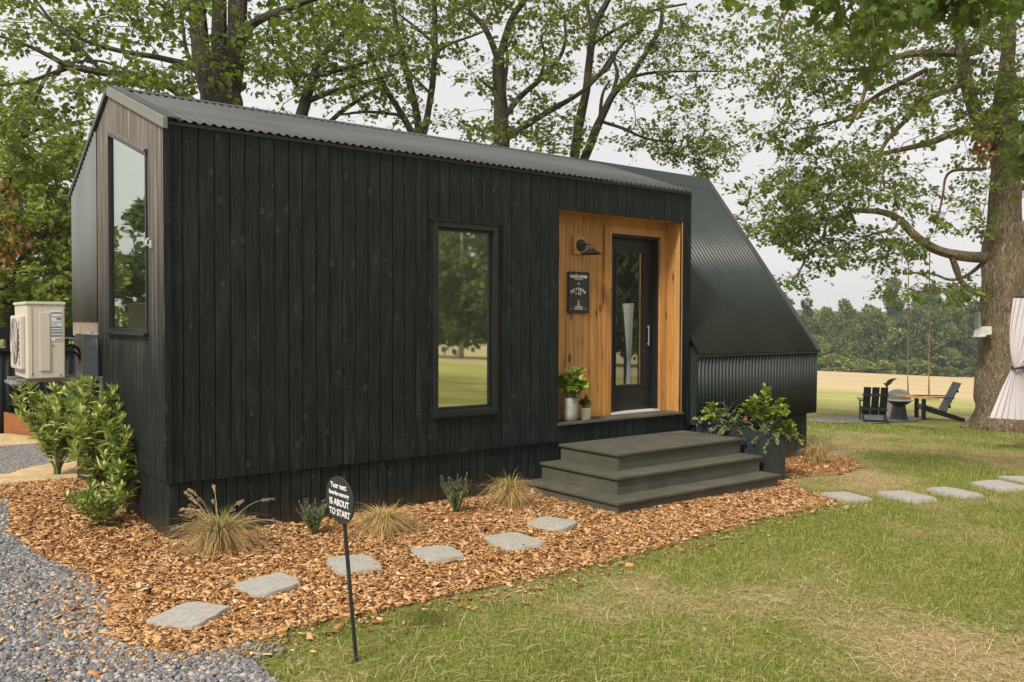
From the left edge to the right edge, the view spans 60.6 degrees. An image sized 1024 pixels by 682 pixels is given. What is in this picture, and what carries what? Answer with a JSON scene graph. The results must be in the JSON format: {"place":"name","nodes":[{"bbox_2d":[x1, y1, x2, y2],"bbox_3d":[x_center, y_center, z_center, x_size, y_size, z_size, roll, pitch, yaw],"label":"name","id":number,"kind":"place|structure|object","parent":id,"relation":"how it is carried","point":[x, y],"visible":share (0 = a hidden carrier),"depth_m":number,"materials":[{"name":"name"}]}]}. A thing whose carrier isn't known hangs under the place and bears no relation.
{"place":"outdoors","nodes":[
{"label":"outdoors","id":0,"kind":"place"},
{"bbox_2d":[0,442,69,473],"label":"gravel yard","id":1,"kind":"structure","parent":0,"point":[13,458],"depth_m":11.03,"materials":[{"name":"gravel"}]},
{"bbox_2d":[0,434,38,445],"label":"sand pile","id":2,"kind":"object","parent":1,"relation":"on","point":[10,439],"visible":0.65,"depth_m":12.26,"materials":[{"name":"sand"}]},
{"bbox_2d":[0,543,266,681],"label":"gravel drive","id":3,"kind":"structure","parent":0,"point":[110,639],"depth_m":4.48,"materials":[{"name":"gravel"}]},
{"bbox_2d":[0,21,503,29],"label":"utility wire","id":4,"kind":"object","parent":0,"point":[186,28],"visible":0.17,"depth_m":23.88,"materials":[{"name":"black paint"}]},
{"bbox_2d":[0,339,1023,681],"bbox_3d":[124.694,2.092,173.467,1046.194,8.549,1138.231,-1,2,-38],"label":"lawn","id":5,"kind":"structure","parent":0,"point":[840,393],"depth_m":5.46,"materials":[{"name":"plant"}]},
{"bbox_2d":[4,412,34,435],"bbox_3d":[-7.368,1.190,12.852,1.518,0.572,0.110,1,1,17],"label":"timber edging","id":6,"kind":"object","parent":5,"relation":"on","point":[14,424],"visible":0.33,"depth_m":12.76,"materials":[{"name":"wood"}]},
{"bbox_2d":[0,180,71,346],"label":"maple tree","id":7,"kind":"object","parent":5,"relation":"on","point":[37,280],"visible":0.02,"depth_m":25.38,"materials":[{"name":"green plant"}]},
{"bbox_2d":[0,327,74,433],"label":"yard fence","id":8,"kind":"object","parent":5,"relation":"on","point":[6,371],"visible":0.02,"depth_m":12.85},
{"bbox_2d":[0,459,76,490],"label":"sand strip","id":9,"kind":"object","parent":5,"relation":"on","point":[43,472],"visible":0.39,"depth_m":9.79,"materials":[{"name":"sand"}]},
{"bbox_2d":[9,381,74,474],"bbox_3d":[-5.133,0.955,9.782,0.886,1.091,0.882,0,1,2],"label":"laurel shrub","id":10,"kind":"object","parent":9,"relation":"on","point":[44,430],"visible":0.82,"depth_m":9.64,"materials":[{"name":"green plant"}]},
{"bbox_2d":[0,65,95,347],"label":"maple tree","id":11,"kind":"object","parent":5,"relation":"on","point":[52,213],"visible":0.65,"depth_m":16.54,"materials":[{"name":"green plant"}]},
{"bbox_2d":[0,0,382,135],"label":"maple tree","id":12,"kind":"object","parent":5,"relation":"on","point":[218,69],"visible":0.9,"depth_m":14.14,"materials":[{"name":"green plant"}]},
{"bbox_2d":[227,0,424,119],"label":"maple tree","id":13,"kind":"object","parent":5,"relation":"on","point":[309,86],"visible":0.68,"depth_m":18.55,"materials":[{"name":"green plant"}]},
{"bbox_2d":[326,476,359,664],"bbox_3d":[-0.849,1.226,4.499,0.100,1.074,0.290,-1,2,-38],"label":"yard sign","id":14,"kind":"object","parent":5,"relation":"on","point":[340,500],"visible":1,"depth_m":4.48,"materials":[{"name":"black metal"}]},
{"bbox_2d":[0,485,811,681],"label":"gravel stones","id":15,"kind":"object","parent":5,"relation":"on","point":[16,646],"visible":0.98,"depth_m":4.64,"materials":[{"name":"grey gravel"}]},
{"bbox_2d":[337,0,525,139],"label":"maple tree","id":16,"kind":"object","parent":5,"relation":"on","point":[409,53],"visible":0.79,"depth_m":19.91,"materials":[{"name":"green plant"}]},
{"bbox_2d":[0,454,876,681],"bbox_3d":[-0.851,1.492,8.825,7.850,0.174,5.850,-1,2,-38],"label":"mulch bed","id":17,"kind":"object","parent":5,"relation":"on","point":[29,534],"visible":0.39,"depth_m":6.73,"materials":[{"name":"wood"}]},
{"bbox_2d":[57,373,125,494],"bbox_3d":[-3.671,0.866,7.753,0.622,1.181,0.836,0,1,-19],"label":"laurel shrub","id":18,"kind":"object","parent":17,"relation":"on","point":[89,413],"visible":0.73,"depth_m":7.72,"materials":[{"name":"green plant"}]},
{"bbox_2d":[62,473,134,526],"bbox_3d":[-3.368,1.321,7.147,0.398,0.423,0.500,1,1,22],"label":"laurel shrub","id":19,"kind":"object","parent":17,"relation":"on","point":[101,510],"visible":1,"depth_m":7.12,"materials":[{"name":"green plant"}]},
{"bbox_2d":[94,415,140,515],"bbox_3d":[-3.369,1.067,7.550,0.527,0.890,0.527,-1,2,-38],"label":"laurel shrub","id":20,"kind":"object","parent":17,"relation":"on","point":[119,447],"visible":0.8,"depth_m":7.46,"materials":[{"name":"green plant"}]},
{"bbox_2d":[146,601,231,631],"bbox_3d":[-1.868,1.610,5.088,0.338,0.068,0.378,1,3,19],"label":"stepping stone","id":21,"kind":"object","parent":17,"relation":"on","point":[191,615],"visible":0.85,"depth_m":5.04,"materials":[{"name":"grey stone"}]},
{"bbox_2d":[144,484,286,561],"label":"fountain grass","id":22,"kind":"object","parent":17,"relation":"on","point":[219,532],"depth_m":6.55,"materials":[{"name":"plant"}]},
{"bbox_2d":[234,572,299,600],"bbox_3d":[-1.562,1.593,5.664,0.362,0.069,0.383,1,2,42],"label":"stepping stone","id":23,"kind":"object","parent":17,"relation":"on","point":[268,585],"visible":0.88,"depth_m":5.62,"materials":[{"name":"stone"}]},
{"bbox_2d":[297,498,326,534],"bbox_3d":[-1.602,1.427,7.057,0.277,0.307,0.230,0,1,3],"label":"lavender","id":24,"kind":"object","parent":17,"relation":"on","point":[312,517],"visible":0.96,"depth_m":7.04,"materials":[{"name":"green plant"}]},
{"bbox_2d":[327,554,381,577],"bbox_3d":[-1.114,1.583,6.148,0.325,0.070,0.427,0,2,-29],"label":"stepping stone","id":25,"kind":"object","parent":17,"relation":"on","point":[338,563],"visible":0.77,"depth_m":6.08,"materials":[{"name":"stone"}]},
{"bbox_2d":[332,499,437,545],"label":"fountain grass","id":26,"kind":"object","parent":17,"relation":"on","point":[383,521],"depth_m":7.15,"materials":[{"name":"beige plant"}]},
{"bbox_2d":[411,545,463,563],"bbox_3d":[-0.554,1.581,6.453,0.322,0.069,0.386,-1,1,-24],"label":"stepping stone","id":27,"kind":"object","parent":17,"relation":"on","point":[438,553],"visible":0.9,"depth_m":6.39,"materials":[{"name":"stone"}]},
{"bbox_2d":[439,472,470,511],"bbox_3d":[-0.504,1.381,7.904,0.302,0.369,0.260,-1,2,-38],"label":"lavender","id":28,"kind":"object","parent":17,"relation":"on","point":[456,500],"visible":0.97,"depth_m":7.90,"materials":[{"name":"green plant"}]},
{"bbox_2d":[464,466,547,509],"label":"fountain grass","id":29,"kind":"object","parent":17,"relation":"on","point":[509,494],"depth_m":8.16,"materials":[{"name":"plant"}]},
{"bbox_2d":[483,532,544,552],"bbox_3d":[0.005,1.581,6.835,0.361,0.069,0.468,-1,2,-33],"label":"stepping stone","id":30,"kind":"object","parent":17,"relation":"on","point":[507,541],"visible":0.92,"depth_m":6.77,"materials":[{"name":"stone"}]},
{"bbox_2d":[526,516,578,532],"bbox_3d":[0.346,1.564,7.424,0.391,0.070,0.357,2,2,32],"label":"stepping stone","id":31,"kind":"object","parent":17,"relation":"on","point":[546,523],"visible":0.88,"depth_m":7.36,"materials":[{"name":"stone"}]},
{"bbox_2d":[692,382,802,479],"bbox_3d":[2.700,1.000,10.038,0.700,1.097,1.194,-1,2,-38],"label":"planter box","id":32,"kind":"object","parent":17,"relation":"on","point":[766,441],"visible":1,"depth_m":9.79,"materials":[{"name":"metal"}]},
{"bbox_2d":[68,85,821,539],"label":"tiny house","id":33,"kind":"structure","parent":5,"relation":"on","point":[288,311],"depth_m":8.12,"materials":[{"name":"black wood"}]},
{"bbox_2d":[4,301,102,394],"bbox_3d":[-4.372,0.134,8.325,0.784,1.001,0.688,-1,2,-38],"label":"heat pump","id":34,"kind":"object","parent":33,"relation":"attached to","point":[38,345],"visible":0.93,"depth_m":8.00,"materials":[{"name":"beige metal"}]},
{"bbox_2d":[75,331,97,395],"bbox_3d":[-4.160,0.284,8.576,0.149,0.760,0.282,-1,2,-38],"label":"electrical box","id":35,"kind":"object","parent":33,"relation":"attached to","point":[88,363],"visible":0.65,"depth_m":8.48,"materials":[{"name":"grey paint"}]},
{"bbox_2d":[104,128,148,335],"bbox_3d":[-3.353,-1.008,7.644,0.103,1.908,1.290,-1,2,-38],"label":"window","id":36,"kind":"structure","parent":33,"relation":"in","point":[126,159],"depth_m":7.68,"materials":[{"name":"clear glass"}]},
{"bbox_2d":[145,238,152,248],"bbox_3d":[-2.919,-0.788,7.037,0.052,0.085,0.040,-1,2,-38],"label":"wall hook","id":37,"kind":"object","parent":33,"relation":"attached to","point":[150,245],"depth_m":7.03,"materials":[{"name":"grey paint"}]},
{"bbox_2d":[429,218,500,418],"bbox_3d":[-0.464,-0.213,8.501,0.822,1.886,0.096,-1,2,-38],"label":"window","id":38,"kind":"structure","parent":33,"relation":"in","point":[464,255],"depth_m":8.51,"materials":[{"name":"clear glass"}]},
{"bbox_2d":[558,366,590,420],"bbox_3d":[0.653,0.565,9.449,0.410,0.596,0.393,0,1,-13],"label":"potted plant","id":39,"kind":"object","parent":33,"relation":"on","point":[573,382],"visible":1,"depth_m":9.41,"materials":[{"name":"green plant"}]},
{"bbox_2d":[567,271,588,312],"bbox_3d":[0.732,-0.536,9.699,0.307,0.457,0.027,-1,2,-38],"label":"welcome sign","id":40,"kind":"object","parent":33,"relation":"attached to","point":[577,292],"visible":1,"depth_m":9.69,"materials":[{"name":"black paint"}]},
{"bbox_2d":[578,393,591,419],"bbox_3d":[0.798,0.717,9.615,0.139,0.286,0.151,-1,2,-38],"label":"potted plant","id":41,"kind":"object","parent":33,"relation":"on","point":[584,412],"visible":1,"depth_m":9.57,"materials":[{"name":"beige ceramic"}]},
{"bbox_2d":[572,236,601,254],"bbox_3d":[0.836,-1.050,9.577,0.236,0.205,0.327,-1,2,-38],"label":"wall lamp","id":42,"kind":"object","parent":33,"relation":"attached to","point":[579,245],"visible":1,"depth_m":9.63,"materials":[{"name":"black metal"}]},
{"bbox_2d":[611,234,659,414],"bbox_3d":[1.405,-0.196,10.333,0.812,2.080,0.190,-1,2,-38],"label":"door","id":43,"kind":"structure","parent":33,"relation":"in","point":[643,397],"depth_m":10.50,"materials":[{"name":"black paint"}]},
{"bbox_2d":[404,0,614,154],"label":"maple tree","id":44,"kind":"object","parent":5,"relation":"on","point":[502,130],"visible":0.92,"depth_m":18.70,"materials":[{"name":"green plant"}]},
{"bbox_2d":[22,426,1023,681],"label":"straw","id":45,"kind":"object","parent":5,"relation":"on","point":[604,574],"visible":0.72,"depth_m":4.99,"materials":[{"name":"plant"}]},
{"bbox_2d":[526,0,756,181],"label":"maple tree","id":46,"kind":"object","parent":5,"relation":"on","point":[636,21],"visible":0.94,"depth_m":20.43,"materials":[{"name":"green plant"}]},
{"bbox_2d":[522,430,780,513],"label":"porch steps","id":47,"kind":"structure","parent":5,"relation":"on","point":[619,475],"depth_m":8.85,"materials":[{"name":"grey wood"}]},
{"bbox_2d":[799,297,814,326],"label":"distant tree","id":48,"kind":"object","parent":5,"relation":"on","point":[806,312],"visible":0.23,"depth_m":175.00,"materials":[{"name":"green plant"}]},
{"bbox_2d":[810,308,826,369],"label":"distant tree","id":49,"kind":"object","parent":5,"relation":"on","point":[817,311],"depth_m":177.73,"materials":[{"name":"green plant"}]},
{"bbox_2d":[810,324,832,351],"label":"distant tree","id":50,"kind":"object","parent":5,"relation":"on","point":[813,331],"visible":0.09,"depth_m":168.82,"materials":[{"name":"green plant"}]},
{"bbox_2d":[813,334,830,368],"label":"distant tree","id":51,"kind":"object","parent":5,"relation":"on","point":[822,344],"visible":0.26,"depth_m":159.04,"materials":[{"name":"green plant"}]},
{"bbox_2d":[805,306,841,354],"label":"distant tree","id":52,"kind":"object","parent":5,"relation":"on","point":[825,313],"visible":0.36,"depth_m":166.40,"materials":[{"name":"green plant"}]},
{"bbox_2d":[785,455,867,477],"bbox_3d":[3.857,1.577,11.109,2.400,0.085,1.250,-1,2,-38],"label":"mulch strip","id":53,"kind":"object","parent":5,"relation":"on","point":[814,465],"visible":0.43,"depth_m":10.90,"materials":[{"name":"wood"}]},
{"bbox_2d":[788,432,846,465],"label":"fountain grass","id":54,"kind":"object","parent":53,"relation":"on","point":[818,454],"depth_m":11.20,"materials":[{"name":"plant"}]},
{"bbox_2d":[817,353,850,371],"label":"distant bush","id":55,"kind":"object","parent":5,"relation":"on","point":[833,362],"visible":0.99,"depth_m":155.12,"materials":[{"name":"green plant"}]},
{"bbox_2d":[823,315,847,355],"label":"distant tree","id":56,"kind":"object","parent":5,"relation":"on","point":[836,343],"visible":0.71,"depth_m":160.80,"materials":[{"name":"green plant"}]},
{"bbox_2d":[820,491,872,504],"bbox_3d":[3.338,1.573,8.750,0.332,0.069,0.425,1,1,-22],"label":"stepping stone","id":57,"kind":"object","parent":5,"relation":"on","point":[846,497],"visible":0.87,"depth_m":8.67,"materials":[{"name":"stone"}]},
{"bbox_2d":[835,298,857,341],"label":"distant tree","id":58,"kind":"object","parent":5,"relation":"on","point":[844,304],"visible":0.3,"depth_m":167.87,"materials":[{"name":"green plant"}]},
{"bbox_2d":[841,365,854,371],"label":"distant bush","id":59,"kind":"object","parent":5,"relation":"on","point":[851,368],"visible":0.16,"depth_m":156.44,"materials":[{"name":"green plant"}]},
{"bbox_2d":[838,316,863,340],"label":"distant tree","id":60,"kind":"object","parent":5,"relation":"on","point":[851,323],"visible":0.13,"depth_m":165.67,"materials":[{"name":"green plant"}]},
{"bbox_2d":[843,309,858,322],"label":"distant tree","id":61,"kind":"object","parent":5,"relation":"on","point":[855,314],"visible":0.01,"depth_m":175.95,"materials":[{"name":"green plant"}]},
{"bbox_2d":[839,338,864,361],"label":"distant tree","id":62,"kind":"object","parent":5,"relation":"on","point":[851,352],"visible":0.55,"depth_m":161.10,"materials":[{"name":"green plant"}]},
{"bbox_2d":[846,314,877,360],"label":"distant tree","id":63,"kind":"object","parent":5,"relation":"on","point":[864,347],"visible":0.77,"depth_m":160.11,"materials":[{"name":"green plant"}]},
{"bbox_2d":[850,358,874,372],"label":"distant bush","id":64,"kind":"object","parent":5,"relation":"on","point":[861,365],"visible":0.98,"depth_m":156.23,"materials":[{"name":"green plant"}]},
{"bbox_2d":[713,0,1023,433],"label":"oak tree","id":65,"kind":"object","parent":5,"relation":"on","point":[999,258],"visible":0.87,"depth_m":18.27,"materials":[{"name":"green plant"}]},
{"bbox_2d":[899,235,938,400],"bbox_3d":[8.375,-0.530,18.158,0.764,3.445,1.534,1,1,16],"label":"rope swing","id":66,"kind":"object","parent":65,"relation":"hanging from","point":[914,396],"visible":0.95,"depth_m":17.82,"materials":[{"name":"fabric"}]},
{"bbox_2d":[971,312,991,336],"bbox_3d":[9.852,-0.345,18.360,0.280,0.525,0.300,0,1,0],"label":"bird feeder","id":67,"kind":"object","parent":65,"relation":"attached to","point":[980,331],"visible":1,"depth_m":18.31,"materials":[{"name":"plastic"}]},
{"bbox_2d":[807,415,931,422],"bbox_3d":[8.523,1.827,20.595,6.000,0.334,1.680,-1,2,-38],"label":"gravel pad","id":68,"kind":"object","parent":5,"relation":"on","point":[848,419],"visible":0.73,"depth_m":20.29,"materials":[{"name":"gravel"}]},
{"bbox_2d":[857,387,890,423],"bbox_3d":[8.111,1.430,19.621,0.644,0.842,0.919,1,1,16],"label":"garden chair","id":69,"kind":"object","parent":68,"relation":"on","point":[866,408],"visible":0.99,"depth_m":19.41,"materials":[{"name":"black wood"}]},
{"bbox_2d":[886,402,892,417],"bbox_3d":[9.312,1.613,21.472,0.300,0.560,0.300,-1,2,-38],"label":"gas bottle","id":70,"kind":"object","parent":68,"relation":"on","point":[889,409],"visible":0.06,"depth_m":21.37,"materials":[{"name":"beige paint"}]},
{"bbox_2d":[883,378,896,386],"bbox_3d":[9.330,1.409,21.661,0.354,0.973,0.096,0,1,-9],"label":"garden ornament","id":71,"kind":"object","parent":68,"relation":"on","point":[888,382],"visible":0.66,"depth_m":21.62,"materials":[{"name":"metal"}]},
{"bbox_2d":[888,389,912,419],"bbox_3d":[9.178,1.511,20.761,0.610,0.742,0.610,-1,2,-38],"label":"fire pit","id":72,"kind":"object","parent":68,"relation":"on","point":[899,404],"visible":0.78,"depth_m":20.61,"materials":[{"name":"grey metal"}]},
{"bbox_2d":[914,382,964,421],"bbox_3d":[10.564,1.498,21.668,1.056,0.967,0.740,0,1,9],"label":"garden chair","id":73,"kind":"object","parent":68,"relation":"on","point":[945,405],"visible":0.91,"depth_m":21.44,"materials":[{"name":"black wood"}]},
{"bbox_2d":[724,0,1023,228],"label":"oak tree","id":74,"kind":"object","parent":5,"relation":"on","point":[913,14],"visible":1,"depth_m":8.44,"materials":[{"name":"green plant"}]},
{"bbox_2d":[853,306,897,362],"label":"distant tree","id":75,"kind":"object","parent":5,"relation":"on","point":[876,316],"visible":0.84,"depth_m":159.59,"materials":[{"name":"green plant"}]},
{"bbox_2d":[857,303,897,347],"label":"distant tree","id":76,"kind":"object","parent":5,"relation":"on","point":[866,310],"visible":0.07,"depth_m":165.38,"materials":[{"name":"green plant"}]},
{"bbox_2d":[868,359,897,373],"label":"distant bush","id":77,"kind":"object","parent":5,"relation":"on","point":[884,366],"visible":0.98,"depth_m":155.34,"materials":[{"name":"green plant"}]},
{"bbox_2d":[872,318,911,362],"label":"distant tree","id":78,"kind":"object","parent":5,"relation":"on","point":[892,324],"visible":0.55,"depth_m":160.44,"materials":[{"name":"green plant"}]},
{"bbox_2d":[881,276,903,316],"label":"distant tree","id":79,"kind":"object","parent":5,"relation":"on","point":[889,310],"visible":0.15,"depth_m":174.38,"materials":[{"name":"green plant"}]},
{"bbox_2d":[890,299,907,329],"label":"distant tree","id":80,"kind":"object","parent":5,"relation":"on","point":[897,312],"visible":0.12,"depth_m":167.78,"materials":[{"name":"green plant"}]},
{"bbox_2d":[891,360,917,374],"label":"distant bush","id":81,"kind":"object","parent":5,"relation":"on","point":[901,368],"visible":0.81,"depth_m":155.77,"materials":[{"name":"green plant"}]},
{"bbox_2d":[877,490,936,503],"bbox_3d":[3.981,1.578,8.825,0.363,0.069,0.480,1,0,-22],"label":"stepping stone","id":82,"kind":"object","parent":5,"relation":"on","point":[910,497],"visible":0.87,"depth_m":8.75,"materials":[{"name":"stone"}]},
{"bbox_2d":[888,312,928,360],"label":"distant tree","id":83,"kind":"object","parent":5,"relation":"on","point":[914,351],"visible":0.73,"depth_m":159.77,"materials":[{"name":"green plant"}]},
{"bbox_2d":[904,306,924,356],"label":"distant tree","id":84,"kind":"object","parent":5,"relation":"on","point":[916,315],"visible":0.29,"depth_m":162.18,"materials":[{"name":"green plant"}]},
{"bbox_2d":[901,310,934,353],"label":"distant tree","id":85,"kind":"object","parent":5,"relation":"on","point":[919,317],"visible":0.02,"depth_m":165.80,"materials":[{"name":"green plant"}]},
{"bbox_2d":[902,357,934,375],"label":"distant bush","id":86,"kind":"object","parent":5,"relation":"on","point":[921,365],"visible":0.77,"depth_m":155.31,"materials":[{"name":"green plant"}]},
{"bbox_2d":[903,288,940,325],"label":"distant tree","id":87,"kind":"object","parent":5,"relation":"on","point":[906,308],"visible":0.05,"depth_m":177.39,"materials":[{"name":"green plant"}]},
{"bbox_2d":[913,312,939,364],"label":"distant tree","id":88,"kind":"object","parent":5,"relation":"on","point":[926,328],"visible":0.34,"depth_m":161.00,"materials":[{"name":"green plant"}]},
{"bbox_2d":[917,362,938,375],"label":"distant bush","id":89,"kind":"object","parent":5,"relation":"on","point":[935,368],"visible":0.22,"depth_m":155.73,"materials":[{"name":"green plant"}]},
{"bbox_2d":[910,283,948,348],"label":"distant tree","id":90,"kind":"object","parent":5,"relation":"on","point":[934,297],"visible":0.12,"depth_m":166.24,"materials":[{"name":"green plant"}]},
{"bbox_2d":[934,367,944,375],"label":"distant bush","id":91,"kind":"object","parent":5,"relation":"on","point":[937,373],"visible":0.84,"depth_m":156.60,"materials":[{"name":"green plant"}]},
{"bbox_2d":[921,306,962,367],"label":"distant tree","id":92,"kind":"object","parent":5,"relation":"on","point":[943,356],"visible":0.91,"depth_m":158.15,"materials":[{"name":"green plant"}]},
{"bbox_2d":[937,365,963,376],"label":"distant bush","id":93,"kind":"object","parent":5,"relation":"on","point":[950,371],"visible":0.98,"depth_m":155.15,"materials":[{"name":"green plant"}]},
{"bbox_2d":[938,299,969,321],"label":"distant tree","id":94,"kind":"object","parent":5,"relation":"on","point":[948,306],"visible":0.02,"depth_m":176.65,"materials":[{"name":"green plant"}]},
{"bbox_2d":[926,487,984,498],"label":"stepping stone","id":95,"kind":"object","parent":5,"relation":"on","point":[957,493],"visible":0.86,"depth_m":9.04,"materials":[{"name":"stone"}]},
{"bbox_2d":[946,303,969,345],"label":"distant tree","id":96,"kind":"object","parent":5,"relation":"on","point":[953,307],"visible":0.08,"depth_m":168.06,"materials":[{"name":"green plant"}]},
{"bbox_2d":[948,307,969,376],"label":"distant tree","id":97,"kind":"object","parent":5,"relation":"on","point":[961,343],"visible":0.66,"depth_m":158.37,"materials":[{"name":"green plant"}]},
{"bbox_2d":[945,282,973,318],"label":"distant tree","id":98,"kind":"object","parent":5,"relation":"on","point":[956,287],"visible":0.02,"depth_m":175.14,"materials":[{"name":"green plant"}]},
{"bbox_2d":[961,366,971,376],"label":"distant bush","id":99,"kind":"object","parent":5,"relation":"on","point":[966,373],"visible":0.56,"depth_m":158.04,"materials":[{"name":"green plant"}]},
{"bbox_2d":[959,327,978,369],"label":"distant tree","id":100,"kind":"object","parent":5,"relation":"on","point":[971,356],"visible":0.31,"depth_m":160.83,"materials":[{"name":"green plant"}]},
{"bbox_2d":[964,301,978,363],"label":"distant tree","id":101,"kind":"object","parent":5,"relation":"on","point":[970,320],"visible":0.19,"depth_m":165.60,"materials":[{"name":"green plant"}]},
{"bbox_2d":[968,366,976,376],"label":"distant bush","id":102,"kind":"object","parent":5,"relation":"on","point":[972,370],"visible":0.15,"depth_m":157.07,"materials":[{"name":"green plant"}]},
{"bbox_2d":[970,480,1023,491],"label":"stepping stone","id":103,"kind":"object","parent":5,"relation":"on","point":[1000,485],"visible":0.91,"depth_m":9.64,"materials":[{"name":"stone"}]},
{"bbox_2d":[990,296,1023,419],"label":"curtain","id":104,"kind":"object","parent":5,"relation":"on","point":[1009,403],"visible":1,"depth_m":14.22,"materials":[{"name":"white fabric"}]},
{"bbox_2d":[998,476,1023,484],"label":"stepping stone","id":105,"kind":"object","parent":5,"relation":"on","point":[1020,479],"visible":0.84,"depth_m":10.23,"materials":[{"name":"stone"}]},
{"bbox_2d":[0,0,1023,311],"label":"sky","id":106,"kind":"structure","parent":0,"point":[851,285],"materials":[{"name":"white"}]},
{"bbox_2d":[796,309,886,324],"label":"hills","id":107,"kind":"structure","parent":0,"point":[799,312],"depth_m":363.99,"materials":[{"name":"plant"}]}
]}

